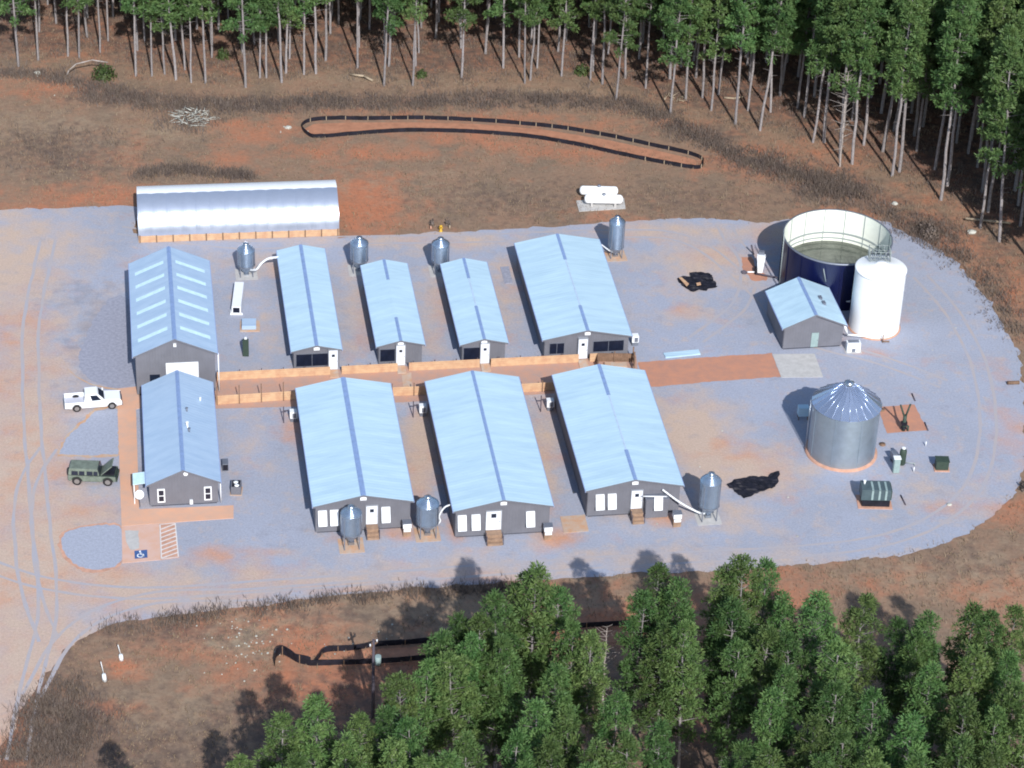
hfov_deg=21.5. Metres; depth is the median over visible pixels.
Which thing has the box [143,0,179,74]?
pine tree
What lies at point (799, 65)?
pine tree
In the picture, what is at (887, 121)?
pine tree
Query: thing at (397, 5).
pine tree
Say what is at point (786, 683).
pine tree
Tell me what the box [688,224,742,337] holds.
wheel track
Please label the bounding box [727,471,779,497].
tarpaulin
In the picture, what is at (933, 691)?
pine tree
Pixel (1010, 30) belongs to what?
pine tree
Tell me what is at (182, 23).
pine tree
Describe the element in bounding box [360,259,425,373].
livestock house
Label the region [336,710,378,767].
pine tree
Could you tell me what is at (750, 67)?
pine tree
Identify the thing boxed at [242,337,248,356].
electrical cabinet
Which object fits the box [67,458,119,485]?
utility truck
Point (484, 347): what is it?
door
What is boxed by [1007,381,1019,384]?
culvert pipe
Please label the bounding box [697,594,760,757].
pine tree
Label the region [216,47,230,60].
shrub
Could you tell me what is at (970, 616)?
pine tree
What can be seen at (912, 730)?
pine tree
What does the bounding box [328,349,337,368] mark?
door
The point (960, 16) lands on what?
pine tree
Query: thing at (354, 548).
concrete pad
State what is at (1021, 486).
shrub
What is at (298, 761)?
pine tree
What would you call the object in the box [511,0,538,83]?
pine tree
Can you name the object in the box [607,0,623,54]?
pine tree
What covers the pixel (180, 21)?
pine tree
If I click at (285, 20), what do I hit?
pine tree
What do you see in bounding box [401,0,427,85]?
pine tree
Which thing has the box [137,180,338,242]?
hoop barn
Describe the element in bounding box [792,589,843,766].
pine tree
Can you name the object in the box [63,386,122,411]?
pickup truck
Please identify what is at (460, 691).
pine tree
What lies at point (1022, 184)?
pine tree
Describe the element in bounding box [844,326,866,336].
inlet pipe
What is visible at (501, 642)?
pine tree
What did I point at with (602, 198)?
propane tank
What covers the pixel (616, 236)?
feed bin
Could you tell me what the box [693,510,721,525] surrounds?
concrete pad
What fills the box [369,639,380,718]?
utility pole
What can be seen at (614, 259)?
concrete pad
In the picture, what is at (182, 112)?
brush pile
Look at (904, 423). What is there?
wellhead
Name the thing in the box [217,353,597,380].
board fence
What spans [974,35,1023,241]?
pine tree
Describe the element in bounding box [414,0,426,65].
pine tree
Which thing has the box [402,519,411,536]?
cooling unit
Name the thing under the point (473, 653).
pine tree
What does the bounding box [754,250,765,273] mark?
pump cabinet
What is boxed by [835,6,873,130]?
pine tree
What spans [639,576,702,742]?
pine tree
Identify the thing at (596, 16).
pine tree
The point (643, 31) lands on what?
pine tree
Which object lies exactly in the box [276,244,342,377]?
livestock house
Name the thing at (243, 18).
pine tree
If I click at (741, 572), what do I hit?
pine tree
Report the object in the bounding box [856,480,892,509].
generator set
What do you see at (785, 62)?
pine tree
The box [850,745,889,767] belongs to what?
pine tree
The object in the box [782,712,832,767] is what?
pine tree
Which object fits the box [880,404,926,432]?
clay pad
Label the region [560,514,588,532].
concrete slab
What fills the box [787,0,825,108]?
pine tree
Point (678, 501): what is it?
feed pipe
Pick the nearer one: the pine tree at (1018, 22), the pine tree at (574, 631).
the pine tree at (574, 631)
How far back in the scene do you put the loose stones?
248.09 m
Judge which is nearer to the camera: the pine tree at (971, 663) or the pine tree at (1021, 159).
the pine tree at (971, 663)
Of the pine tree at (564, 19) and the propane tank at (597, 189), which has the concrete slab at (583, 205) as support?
the propane tank at (597, 189)
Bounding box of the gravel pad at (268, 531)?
[0,205,1023,760]
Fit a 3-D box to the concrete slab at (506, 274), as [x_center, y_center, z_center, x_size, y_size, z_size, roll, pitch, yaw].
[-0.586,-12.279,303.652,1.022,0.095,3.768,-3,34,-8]
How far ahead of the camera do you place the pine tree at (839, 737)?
212.56 m
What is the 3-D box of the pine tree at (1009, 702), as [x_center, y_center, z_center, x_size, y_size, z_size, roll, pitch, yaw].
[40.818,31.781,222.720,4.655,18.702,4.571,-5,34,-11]
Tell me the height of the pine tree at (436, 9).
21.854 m
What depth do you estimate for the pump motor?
274.88 m
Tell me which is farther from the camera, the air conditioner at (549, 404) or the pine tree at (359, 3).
the pine tree at (359, 3)
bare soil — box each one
[305,122,696,164]
[318,630,638,665]
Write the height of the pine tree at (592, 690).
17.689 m
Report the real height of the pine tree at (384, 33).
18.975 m
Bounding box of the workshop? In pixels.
[128,246,219,394]
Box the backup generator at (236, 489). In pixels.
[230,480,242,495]
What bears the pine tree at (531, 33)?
on the ground at (158, 692)
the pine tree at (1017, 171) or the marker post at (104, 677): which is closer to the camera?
the marker post at (104, 677)
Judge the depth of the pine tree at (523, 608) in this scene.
227.33 m
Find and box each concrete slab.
[402,373,411,386]
[500,266,512,283]
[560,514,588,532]
[576,198,625,211]
[772,354,822,377]
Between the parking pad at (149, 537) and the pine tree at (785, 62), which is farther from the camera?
the pine tree at (785, 62)
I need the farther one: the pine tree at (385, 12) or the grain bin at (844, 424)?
the pine tree at (385, 12)
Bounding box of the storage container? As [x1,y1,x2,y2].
[230,282,243,314]
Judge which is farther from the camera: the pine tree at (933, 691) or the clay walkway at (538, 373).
the clay walkway at (538, 373)
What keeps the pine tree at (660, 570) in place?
on the ground at (158, 692)
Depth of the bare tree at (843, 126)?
324.30 m
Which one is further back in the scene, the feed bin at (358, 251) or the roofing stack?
the feed bin at (358, 251)
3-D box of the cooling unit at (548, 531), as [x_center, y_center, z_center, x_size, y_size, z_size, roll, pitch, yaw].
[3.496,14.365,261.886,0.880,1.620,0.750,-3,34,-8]
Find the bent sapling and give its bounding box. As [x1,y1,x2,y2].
[66,59,107,75]
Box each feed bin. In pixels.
[237,242,254,277]
[340,504,361,550]
[350,236,368,273]
[416,494,438,539]
[431,236,449,274]
[607,215,625,258]
[698,471,721,521]
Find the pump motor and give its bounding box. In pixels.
[890,450,898,462]
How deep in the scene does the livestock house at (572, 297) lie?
294.14 m
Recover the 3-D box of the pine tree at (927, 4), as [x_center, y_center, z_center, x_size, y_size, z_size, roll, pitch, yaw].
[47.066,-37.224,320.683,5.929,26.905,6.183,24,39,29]
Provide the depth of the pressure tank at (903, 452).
274.01 m
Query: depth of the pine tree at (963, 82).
316.45 m
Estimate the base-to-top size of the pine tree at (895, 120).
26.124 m
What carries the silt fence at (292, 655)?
on the ground at (158, 692)
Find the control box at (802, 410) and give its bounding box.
[797,404,808,419]
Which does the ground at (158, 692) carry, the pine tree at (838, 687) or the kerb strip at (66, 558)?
the pine tree at (838, 687)
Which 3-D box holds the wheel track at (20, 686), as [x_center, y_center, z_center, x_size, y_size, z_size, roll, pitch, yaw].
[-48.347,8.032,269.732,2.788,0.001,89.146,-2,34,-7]
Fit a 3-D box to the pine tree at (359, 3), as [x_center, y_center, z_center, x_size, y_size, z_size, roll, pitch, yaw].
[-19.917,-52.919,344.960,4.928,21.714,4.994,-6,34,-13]
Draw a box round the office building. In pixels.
[133,370,221,505]
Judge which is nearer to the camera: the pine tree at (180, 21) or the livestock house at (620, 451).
the livestock house at (620, 451)
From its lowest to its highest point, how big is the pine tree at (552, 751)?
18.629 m
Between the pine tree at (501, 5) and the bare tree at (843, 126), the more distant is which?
the pine tree at (501, 5)
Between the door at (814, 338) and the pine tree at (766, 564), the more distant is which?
the door at (814, 338)
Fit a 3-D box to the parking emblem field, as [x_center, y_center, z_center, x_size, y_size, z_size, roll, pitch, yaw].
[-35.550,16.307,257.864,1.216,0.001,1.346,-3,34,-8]
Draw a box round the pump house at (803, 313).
[765,277,847,348]
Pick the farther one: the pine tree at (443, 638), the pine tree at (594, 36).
the pine tree at (594, 36)
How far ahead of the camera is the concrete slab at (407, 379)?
284.86 m
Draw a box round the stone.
[967,229,975,233]
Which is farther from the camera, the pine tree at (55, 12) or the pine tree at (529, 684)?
the pine tree at (55, 12)
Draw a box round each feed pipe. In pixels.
[250,256,277,270]
[434,504,450,527]
[662,489,704,514]
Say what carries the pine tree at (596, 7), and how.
on the ground at (158, 692)
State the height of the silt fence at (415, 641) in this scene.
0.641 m
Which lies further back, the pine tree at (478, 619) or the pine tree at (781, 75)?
the pine tree at (781, 75)
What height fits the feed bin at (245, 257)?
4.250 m
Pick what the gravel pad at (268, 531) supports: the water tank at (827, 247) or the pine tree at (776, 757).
the water tank at (827, 247)
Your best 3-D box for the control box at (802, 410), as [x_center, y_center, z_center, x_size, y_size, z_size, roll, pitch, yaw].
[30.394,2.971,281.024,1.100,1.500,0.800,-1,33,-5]
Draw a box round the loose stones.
[29,73,956,681]
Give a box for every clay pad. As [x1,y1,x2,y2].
[741,257,766,280]
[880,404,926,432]
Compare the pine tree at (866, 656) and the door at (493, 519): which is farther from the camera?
the door at (493, 519)
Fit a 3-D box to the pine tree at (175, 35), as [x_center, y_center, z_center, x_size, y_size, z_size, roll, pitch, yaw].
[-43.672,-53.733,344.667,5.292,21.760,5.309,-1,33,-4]
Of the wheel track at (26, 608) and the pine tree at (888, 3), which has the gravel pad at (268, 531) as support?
the wheel track at (26, 608)
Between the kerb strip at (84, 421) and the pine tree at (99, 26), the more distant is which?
the pine tree at (99, 26)
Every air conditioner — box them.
[283,407,296,422]
[413,401,426,417]
[540,395,553,411]
[631,333,638,345]
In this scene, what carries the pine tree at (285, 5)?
on the ground at (158, 692)
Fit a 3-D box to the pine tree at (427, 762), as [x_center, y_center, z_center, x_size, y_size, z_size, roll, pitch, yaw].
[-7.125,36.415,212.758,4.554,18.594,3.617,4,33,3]
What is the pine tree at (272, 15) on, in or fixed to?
on the ground at (158, 692)
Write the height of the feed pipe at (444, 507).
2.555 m
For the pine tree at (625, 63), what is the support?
on the ground at (158, 692)
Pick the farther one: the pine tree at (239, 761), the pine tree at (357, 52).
the pine tree at (357, 52)
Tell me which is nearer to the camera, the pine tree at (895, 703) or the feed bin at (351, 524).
the pine tree at (895, 703)
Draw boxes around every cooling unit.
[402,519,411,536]
[543,522,552,539]
[672,510,682,526]
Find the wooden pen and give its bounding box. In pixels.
[597,347,635,368]
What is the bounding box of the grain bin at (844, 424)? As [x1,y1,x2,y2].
[805,379,881,471]
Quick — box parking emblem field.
[134,550,147,558]
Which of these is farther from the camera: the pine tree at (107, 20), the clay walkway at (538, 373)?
the pine tree at (107, 20)
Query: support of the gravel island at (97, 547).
on the kerb strip at (66, 558)
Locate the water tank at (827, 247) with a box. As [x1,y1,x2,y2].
[778,209,892,310]
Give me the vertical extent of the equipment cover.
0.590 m
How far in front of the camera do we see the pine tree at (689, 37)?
335.70 m
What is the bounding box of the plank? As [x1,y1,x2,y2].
[679,277,688,285]
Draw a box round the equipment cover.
[240,318,259,331]
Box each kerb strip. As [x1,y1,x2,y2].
[57,406,118,457]
[57,522,121,572]
[64,363,117,389]
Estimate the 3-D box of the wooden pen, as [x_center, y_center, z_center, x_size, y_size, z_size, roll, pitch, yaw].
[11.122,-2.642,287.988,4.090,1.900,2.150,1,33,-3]
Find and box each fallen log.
[350,73,372,81]
[724,96,742,98]
[965,217,1010,223]
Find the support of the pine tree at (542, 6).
on the ground at (158, 692)
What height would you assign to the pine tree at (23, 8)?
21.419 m
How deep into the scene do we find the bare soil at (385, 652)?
246.73 m
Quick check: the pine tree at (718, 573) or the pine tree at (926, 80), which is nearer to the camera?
the pine tree at (718, 573)
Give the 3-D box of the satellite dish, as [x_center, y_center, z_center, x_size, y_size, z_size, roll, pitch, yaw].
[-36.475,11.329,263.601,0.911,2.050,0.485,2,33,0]
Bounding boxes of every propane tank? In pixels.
[579,184,617,194]
[584,193,622,207]
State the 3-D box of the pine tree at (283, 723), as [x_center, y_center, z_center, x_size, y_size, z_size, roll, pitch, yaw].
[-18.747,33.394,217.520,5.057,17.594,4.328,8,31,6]
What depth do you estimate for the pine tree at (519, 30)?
347.57 m
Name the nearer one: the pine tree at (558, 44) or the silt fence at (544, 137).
the silt fence at (544, 137)
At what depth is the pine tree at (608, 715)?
214.54 m
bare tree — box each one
[590,624,622,712]
[829,71,858,166]
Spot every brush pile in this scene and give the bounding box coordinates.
[168,106,220,127]
[664,92,685,101]
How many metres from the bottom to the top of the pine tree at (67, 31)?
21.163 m
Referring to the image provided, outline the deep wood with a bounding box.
[145,0,1023,173]
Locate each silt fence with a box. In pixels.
[274,646,310,665]
[302,115,703,168]
[310,653,443,665]
[315,620,628,659]
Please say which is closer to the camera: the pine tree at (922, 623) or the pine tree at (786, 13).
the pine tree at (922, 623)
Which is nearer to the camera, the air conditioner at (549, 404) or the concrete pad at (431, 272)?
the air conditioner at (549, 404)
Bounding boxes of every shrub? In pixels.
[90,62,117,83]
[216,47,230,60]
[415,69,426,78]
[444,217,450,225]
[574,63,589,76]
[916,220,942,239]
[1018,482,1023,491]
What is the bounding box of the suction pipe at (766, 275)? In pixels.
[756,273,777,277]
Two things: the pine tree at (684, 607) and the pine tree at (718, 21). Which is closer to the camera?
the pine tree at (684, 607)
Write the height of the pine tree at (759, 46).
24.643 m
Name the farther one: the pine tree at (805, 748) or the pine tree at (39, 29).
the pine tree at (39, 29)
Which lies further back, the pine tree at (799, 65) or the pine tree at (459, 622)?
the pine tree at (799, 65)
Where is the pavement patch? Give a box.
[125,530,139,549]
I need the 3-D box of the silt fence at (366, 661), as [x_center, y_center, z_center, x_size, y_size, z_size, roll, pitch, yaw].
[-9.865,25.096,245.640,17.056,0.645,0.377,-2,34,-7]
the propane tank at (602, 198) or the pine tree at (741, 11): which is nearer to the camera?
the propane tank at (602, 198)
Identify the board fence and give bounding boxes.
[216,382,295,404]
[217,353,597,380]
[392,383,426,395]
[521,380,554,391]
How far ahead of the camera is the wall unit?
269.53 m
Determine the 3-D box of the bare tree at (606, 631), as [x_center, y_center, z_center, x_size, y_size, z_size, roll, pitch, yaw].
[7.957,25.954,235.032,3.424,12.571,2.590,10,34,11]
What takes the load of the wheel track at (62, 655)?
on the gravel pad at (268, 531)
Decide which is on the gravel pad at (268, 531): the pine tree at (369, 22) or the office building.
the office building
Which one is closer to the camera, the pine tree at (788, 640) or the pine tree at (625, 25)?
the pine tree at (788, 640)
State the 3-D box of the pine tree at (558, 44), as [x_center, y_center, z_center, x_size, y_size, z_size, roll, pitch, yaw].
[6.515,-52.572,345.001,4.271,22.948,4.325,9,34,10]
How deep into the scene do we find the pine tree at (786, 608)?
228.58 m
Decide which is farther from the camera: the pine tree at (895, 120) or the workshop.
the pine tree at (895, 120)
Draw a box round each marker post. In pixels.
[101,663,106,681]
[118,646,123,661]
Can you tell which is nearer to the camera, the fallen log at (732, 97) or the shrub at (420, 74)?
the fallen log at (732, 97)
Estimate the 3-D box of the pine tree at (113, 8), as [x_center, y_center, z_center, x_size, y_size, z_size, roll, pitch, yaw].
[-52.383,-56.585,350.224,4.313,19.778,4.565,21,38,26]
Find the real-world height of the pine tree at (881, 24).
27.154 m
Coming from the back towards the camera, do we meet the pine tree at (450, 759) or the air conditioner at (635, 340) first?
the air conditioner at (635, 340)
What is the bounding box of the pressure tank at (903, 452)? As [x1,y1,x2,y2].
[899,447,914,465]
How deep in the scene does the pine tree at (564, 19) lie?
341.07 m
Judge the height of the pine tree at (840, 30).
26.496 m
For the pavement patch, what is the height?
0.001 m
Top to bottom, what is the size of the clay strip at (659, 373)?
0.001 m
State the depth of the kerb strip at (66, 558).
257.14 m
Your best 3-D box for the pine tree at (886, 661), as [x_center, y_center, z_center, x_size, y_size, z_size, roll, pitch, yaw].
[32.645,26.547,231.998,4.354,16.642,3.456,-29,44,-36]
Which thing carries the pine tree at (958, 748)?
on the ground at (158, 692)
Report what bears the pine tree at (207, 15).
on the ground at (158, 692)
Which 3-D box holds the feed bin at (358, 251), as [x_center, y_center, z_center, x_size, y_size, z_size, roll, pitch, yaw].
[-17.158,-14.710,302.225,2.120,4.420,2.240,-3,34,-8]
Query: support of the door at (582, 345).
in the livestock house at (572, 297)
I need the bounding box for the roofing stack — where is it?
[663,349,699,357]
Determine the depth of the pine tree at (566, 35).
353.41 m
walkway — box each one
[118,386,233,525]
[214,355,637,408]
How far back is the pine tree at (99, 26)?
344.50 m
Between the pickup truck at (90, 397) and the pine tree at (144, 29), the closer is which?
the pickup truck at (90, 397)
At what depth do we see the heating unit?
292.23 m
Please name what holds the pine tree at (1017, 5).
on the ground at (158, 692)
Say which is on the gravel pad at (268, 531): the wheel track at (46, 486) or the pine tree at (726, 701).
the wheel track at (46, 486)
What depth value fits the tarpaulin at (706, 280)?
303.78 m
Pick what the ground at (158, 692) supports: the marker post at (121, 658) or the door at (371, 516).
the marker post at (121, 658)
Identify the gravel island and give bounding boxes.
[59,408,118,455]
[61,524,121,569]
[78,295,136,387]
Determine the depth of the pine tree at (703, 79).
337.58 m
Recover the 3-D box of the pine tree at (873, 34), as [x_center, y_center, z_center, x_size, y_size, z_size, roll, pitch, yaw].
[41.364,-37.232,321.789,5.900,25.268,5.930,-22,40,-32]
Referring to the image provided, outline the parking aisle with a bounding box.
[161,522,178,559]
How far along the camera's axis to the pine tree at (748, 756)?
210.56 m
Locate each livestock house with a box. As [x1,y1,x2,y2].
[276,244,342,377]
[295,377,413,539]
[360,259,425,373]
[424,370,553,545]
[440,258,508,371]
[514,233,632,367]
[551,364,684,524]
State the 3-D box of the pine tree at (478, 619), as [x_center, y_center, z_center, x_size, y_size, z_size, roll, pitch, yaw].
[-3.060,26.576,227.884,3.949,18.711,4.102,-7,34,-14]
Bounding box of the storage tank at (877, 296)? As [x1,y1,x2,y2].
[847,245,906,340]
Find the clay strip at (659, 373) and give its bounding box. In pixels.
[638,353,780,386]
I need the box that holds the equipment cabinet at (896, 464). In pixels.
[892,456,901,472]
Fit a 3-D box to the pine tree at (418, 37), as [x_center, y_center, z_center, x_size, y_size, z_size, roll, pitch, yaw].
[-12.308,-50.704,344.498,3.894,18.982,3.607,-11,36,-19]
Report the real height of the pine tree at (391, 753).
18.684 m
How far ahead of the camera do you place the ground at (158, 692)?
321.93 m
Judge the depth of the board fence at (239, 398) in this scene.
280.07 m
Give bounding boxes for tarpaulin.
[677,272,716,291]
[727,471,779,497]
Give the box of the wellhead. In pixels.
[900,404,910,430]
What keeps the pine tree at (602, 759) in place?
on the ground at (158, 692)
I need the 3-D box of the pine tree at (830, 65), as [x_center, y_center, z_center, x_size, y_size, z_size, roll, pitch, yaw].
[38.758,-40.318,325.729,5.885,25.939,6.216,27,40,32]
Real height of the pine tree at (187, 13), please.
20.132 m
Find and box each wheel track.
[0,275,997,599]
[0,277,981,588]
[4,240,40,759]
[11,447,41,641]
[21,578,382,694]
[25,240,58,759]
[29,449,58,638]
[39,589,384,697]
[117,233,940,387]
[122,226,947,380]
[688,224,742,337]
[702,223,756,342]
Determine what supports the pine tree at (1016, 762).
on the ground at (158, 692)
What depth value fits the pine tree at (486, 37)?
348.35 m
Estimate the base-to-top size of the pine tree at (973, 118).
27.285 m
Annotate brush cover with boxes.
[0,8,1023,767]
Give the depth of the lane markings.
259.73 m
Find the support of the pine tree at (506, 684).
on the ground at (158, 692)
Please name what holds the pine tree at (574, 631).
on the ground at (158, 692)
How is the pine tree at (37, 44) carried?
on the ground at (158, 692)
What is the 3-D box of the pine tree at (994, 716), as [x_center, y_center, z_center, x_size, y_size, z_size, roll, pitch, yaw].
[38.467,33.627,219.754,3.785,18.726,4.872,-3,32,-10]
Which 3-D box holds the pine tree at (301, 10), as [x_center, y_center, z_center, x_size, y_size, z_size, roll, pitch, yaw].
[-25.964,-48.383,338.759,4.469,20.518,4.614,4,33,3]
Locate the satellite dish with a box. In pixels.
[135,490,143,504]
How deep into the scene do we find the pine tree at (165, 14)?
334.93 m
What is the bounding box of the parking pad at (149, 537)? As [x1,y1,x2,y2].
[122,524,160,562]
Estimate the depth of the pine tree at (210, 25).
348.26 m
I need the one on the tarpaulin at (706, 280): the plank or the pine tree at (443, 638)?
the plank
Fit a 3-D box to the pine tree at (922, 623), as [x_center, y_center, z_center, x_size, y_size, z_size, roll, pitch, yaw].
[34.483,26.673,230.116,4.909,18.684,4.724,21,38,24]
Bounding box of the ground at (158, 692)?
[0,0,1023,767]
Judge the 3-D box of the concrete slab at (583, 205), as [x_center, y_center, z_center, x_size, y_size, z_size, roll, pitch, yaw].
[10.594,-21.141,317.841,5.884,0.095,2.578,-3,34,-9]
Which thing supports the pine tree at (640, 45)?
on the ground at (158, 692)
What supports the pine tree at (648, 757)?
on the ground at (158, 692)
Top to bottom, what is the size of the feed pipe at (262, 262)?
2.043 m
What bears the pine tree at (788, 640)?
on the ground at (158, 692)
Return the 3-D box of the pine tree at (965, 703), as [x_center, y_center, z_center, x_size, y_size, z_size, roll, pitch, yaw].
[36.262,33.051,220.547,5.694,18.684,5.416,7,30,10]
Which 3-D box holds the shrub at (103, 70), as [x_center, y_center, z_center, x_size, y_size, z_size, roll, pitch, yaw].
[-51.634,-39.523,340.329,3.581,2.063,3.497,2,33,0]
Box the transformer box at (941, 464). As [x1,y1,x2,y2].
[933,456,949,471]
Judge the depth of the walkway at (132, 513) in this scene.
265.78 m
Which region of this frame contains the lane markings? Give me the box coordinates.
[159,523,178,558]
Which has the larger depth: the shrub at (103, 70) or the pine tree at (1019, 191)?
the shrub at (103, 70)
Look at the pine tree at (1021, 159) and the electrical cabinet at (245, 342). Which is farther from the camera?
the pine tree at (1021, 159)
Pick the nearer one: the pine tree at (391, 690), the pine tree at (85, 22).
the pine tree at (391, 690)
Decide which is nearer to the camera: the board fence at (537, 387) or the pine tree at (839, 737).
the pine tree at (839, 737)
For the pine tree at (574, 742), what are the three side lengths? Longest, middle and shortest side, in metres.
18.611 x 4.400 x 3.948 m
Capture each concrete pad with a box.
[235,268,257,280]
[338,537,364,553]
[347,265,361,275]
[413,526,440,542]
[428,266,442,276]
[604,250,627,261]
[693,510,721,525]
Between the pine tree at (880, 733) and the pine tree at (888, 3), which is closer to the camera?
the pine tree at (880, 733)
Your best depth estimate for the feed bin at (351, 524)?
257.89 m
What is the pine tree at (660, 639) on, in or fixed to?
on the ground at (158, 692)
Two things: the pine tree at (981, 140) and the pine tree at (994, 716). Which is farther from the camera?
the pine tree at (981, 140)
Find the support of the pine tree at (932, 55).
on the ground at (158, 692)
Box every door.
[166,362,198,376]
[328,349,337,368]
[365,505,377,523]
[395,343,405,364]
[480,341,489,362]
[485,510,501,529]
[577,337,588,358]
[630,489,643,508]
[810,333,818,346]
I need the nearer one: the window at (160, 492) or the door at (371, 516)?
the door at (371, 516)
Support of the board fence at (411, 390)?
on the clay walkway at (538, 373)
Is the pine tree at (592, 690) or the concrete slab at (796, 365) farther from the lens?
the concrete slab at (796, 365)
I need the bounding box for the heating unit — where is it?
[844,340,861,353]
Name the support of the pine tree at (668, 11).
on the ground at (158, 692)
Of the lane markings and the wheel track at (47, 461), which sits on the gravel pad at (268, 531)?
the wheel track at (47, 461)
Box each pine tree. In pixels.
[0,0,36,66]
[33,0,42,60]
[38,0,40,31]
[54,0,56,23]
[58,0,94,57]
[64,0,70,56]
[84,5,87,37]
[86,4,88,17]
[97,0,100,52]
[106,0,112,40]
[112,0,113,17]
[119,0,149,76]
[135,0,138,50]
[137,0,160,76]
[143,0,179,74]
[143,13,145,41]
[146,0,187,80]
[164,2,190,69]
[168,0,195,59]
[174,23,176,40]
[178,0,202,82]
[185,0,216,83]
[204,0,226,57]
[208,0,210,44]
[217,0,219,30]
[218,0,266,87]
[225,753,255,767]
[238,5,242,52]
[244,0,277,77]
[251,0,281,77]
[251,709,305,767]
[262,0,294,82]
[271,5,306,73]
[277,751,311,767]
[289,0,297,58]
[289,0,312,74]
[289,691,338,767]
[302,0,331,73]
[324,0,334,60]
[329,1,331,34]
[329,730,367,767]
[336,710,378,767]
[356,0,362,67]
[358,0,360,47]
[362,703,410,767]
[368,0,370,29]
[371,0,405,85]
[371,0,407,66]
[374,670,426,758]
[376,735,413,767]
[380,4,385,50]
[391,715,432,767]
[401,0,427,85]
[401,656,452,764]
[411,752,440,767]
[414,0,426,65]
[416,627,462,758]
[417,1,419,52]
[420,648,484,767]
[432,748,462,767]
[435,0,437,38]
[443,0,483,76]
[445,610,481,739]
[447,729,488,767]
[451,630,489,766]
[458,6,461,48]
[458,611,496,765]
[466,633,522,767]
[467,587,525,767]
[482,648,530,767]
[483,0,527,68]
[484,0,490,53]
[493,569,549,725]
[496,726,538,767]
[503,559,563,740]
[505,0,531,57]
[509,697,559,767]
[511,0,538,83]
[516,758,534,767]
[522,0,549,80]
[523,0,555,68]
[525,582,582,701]
[528,662,583,764]
[530,19,533,42]
[532,736,567,767]
[542,704,585,767]
[546,0,586,76]
[547,617,596,722]
[557,4,561,51]
[565,6,569,40]
[568,628,611,764]
[570,737,619,767]
[576,760,600,767]
[580,0,608,80]
[582,0,595,71]
[588,0,589,27]
[588,0,619,84]
[593,687,636,767]
[601,0,646,100]
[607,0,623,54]
[608,732,644,767]
[610,587,663,733]
[616,2,641,78]
[629,620,689,759]
[633,561,673,730]
[635,0,663,88]
[635,717,677,767]
[638,5,643,58]
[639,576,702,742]
[642,5,645,43]
[648,0,692,78]
[654,0,704,112]
[658,618,711,767]
[674,0,709,100]
[688,0,720,97]
[693,0,715,60]
[695,0,737,110]
[695,26,701,77]
[695,566,744,730]
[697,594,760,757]
[700,637,762,767]
[708,552,766,735]
[713,0,747,94]
[718,737,758,767]
[722,0,766,124]
[730,624,785,766]
[738,0,780,110]
[743,556,787,725]
[746,0,766,80]
[749,0,797,112]
[749,685,795,767]
[751,747,785,767]
[757,662,803,767]
[759,0,798,130]
[761,592,799,698]
[762,628,811,766]
[774,4,800,95]
[782,10,812,84]
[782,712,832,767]
[784,0,830,117]
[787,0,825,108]
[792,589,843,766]
[793,13,818,97]
[793,679,856,766]
[795,637,866,751]
[797,5,803,76]
[801,751,837,767]
[805,0,846,142]
[805,0,852,142]
[812,725,865,767]
[822,0,876,158]
[826,592,887,716]
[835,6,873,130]
[836,0,889,164]
[839,685,893,767]
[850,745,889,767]
[851,4,882,120]
[857,0,896,145]
[870,27,887,97]
[870,615,910,742]
[878,0,932,151]
[879,0,937,172]
[880,0,896,113]
[880,0,931,176]
[881,710,930,767]
[885,627,932,753]
[886,609,945,749]
[892,0,938,131]
[899,660,950,765]
[900,750,933,767]
[908,0,950,151]
[910,81,914,113]
[913,1,946,136]
[925,691,984,767]
[927,0,981,169]
[930,0,982,200]
[932,600,999,754]
[934,731,979,767]
[938,0,990,185]
[938,643,995,764]
[957,608,1006,733]
[965,2,1016,153]
[966,704,1016,767]
[971,649,1023,767]
[972,744,1006,767]
[973,0,1015,167]
[973,0,1023,192]
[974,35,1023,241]
[976,23,1022,228]
[977,11,1023,212]
[980,679,1023,767]
[982,602,1023,743]
[989,0,1023,150]
[1002,714,1023,767]
[1010,91,1023,226]
[1013,1,1023,190]
[1016,159,1023,191]
[1017,41,1023,205]
[1017,117,1023,172]
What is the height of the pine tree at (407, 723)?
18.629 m
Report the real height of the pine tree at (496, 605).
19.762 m
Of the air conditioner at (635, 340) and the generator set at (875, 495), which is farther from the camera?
the air conditioner at (635, 340)
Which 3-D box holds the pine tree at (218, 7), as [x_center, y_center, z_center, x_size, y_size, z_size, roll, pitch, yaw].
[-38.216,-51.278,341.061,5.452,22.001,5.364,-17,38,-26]
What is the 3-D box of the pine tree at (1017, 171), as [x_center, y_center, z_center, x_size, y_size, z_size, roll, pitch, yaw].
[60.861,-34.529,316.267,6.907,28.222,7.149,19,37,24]
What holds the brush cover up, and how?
on the ground at (158, 692)
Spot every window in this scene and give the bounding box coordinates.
[150,374,159,380]
[157,489,164,502]
[204,486,211,499]
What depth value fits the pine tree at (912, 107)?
339.63 m
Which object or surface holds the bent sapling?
on the ground at (158, 692)
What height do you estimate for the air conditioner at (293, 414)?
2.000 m
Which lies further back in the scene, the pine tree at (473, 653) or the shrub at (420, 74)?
the shrub at (420, 74)
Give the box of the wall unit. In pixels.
[222,458,228,470]
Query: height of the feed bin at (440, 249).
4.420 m
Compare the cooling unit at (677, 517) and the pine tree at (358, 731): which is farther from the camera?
the cooling unit at (677, 517)
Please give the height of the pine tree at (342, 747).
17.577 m
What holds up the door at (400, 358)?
in the livestock house at (397, 330)
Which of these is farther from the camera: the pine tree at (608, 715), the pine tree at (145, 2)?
the pine tree at (145, 2)

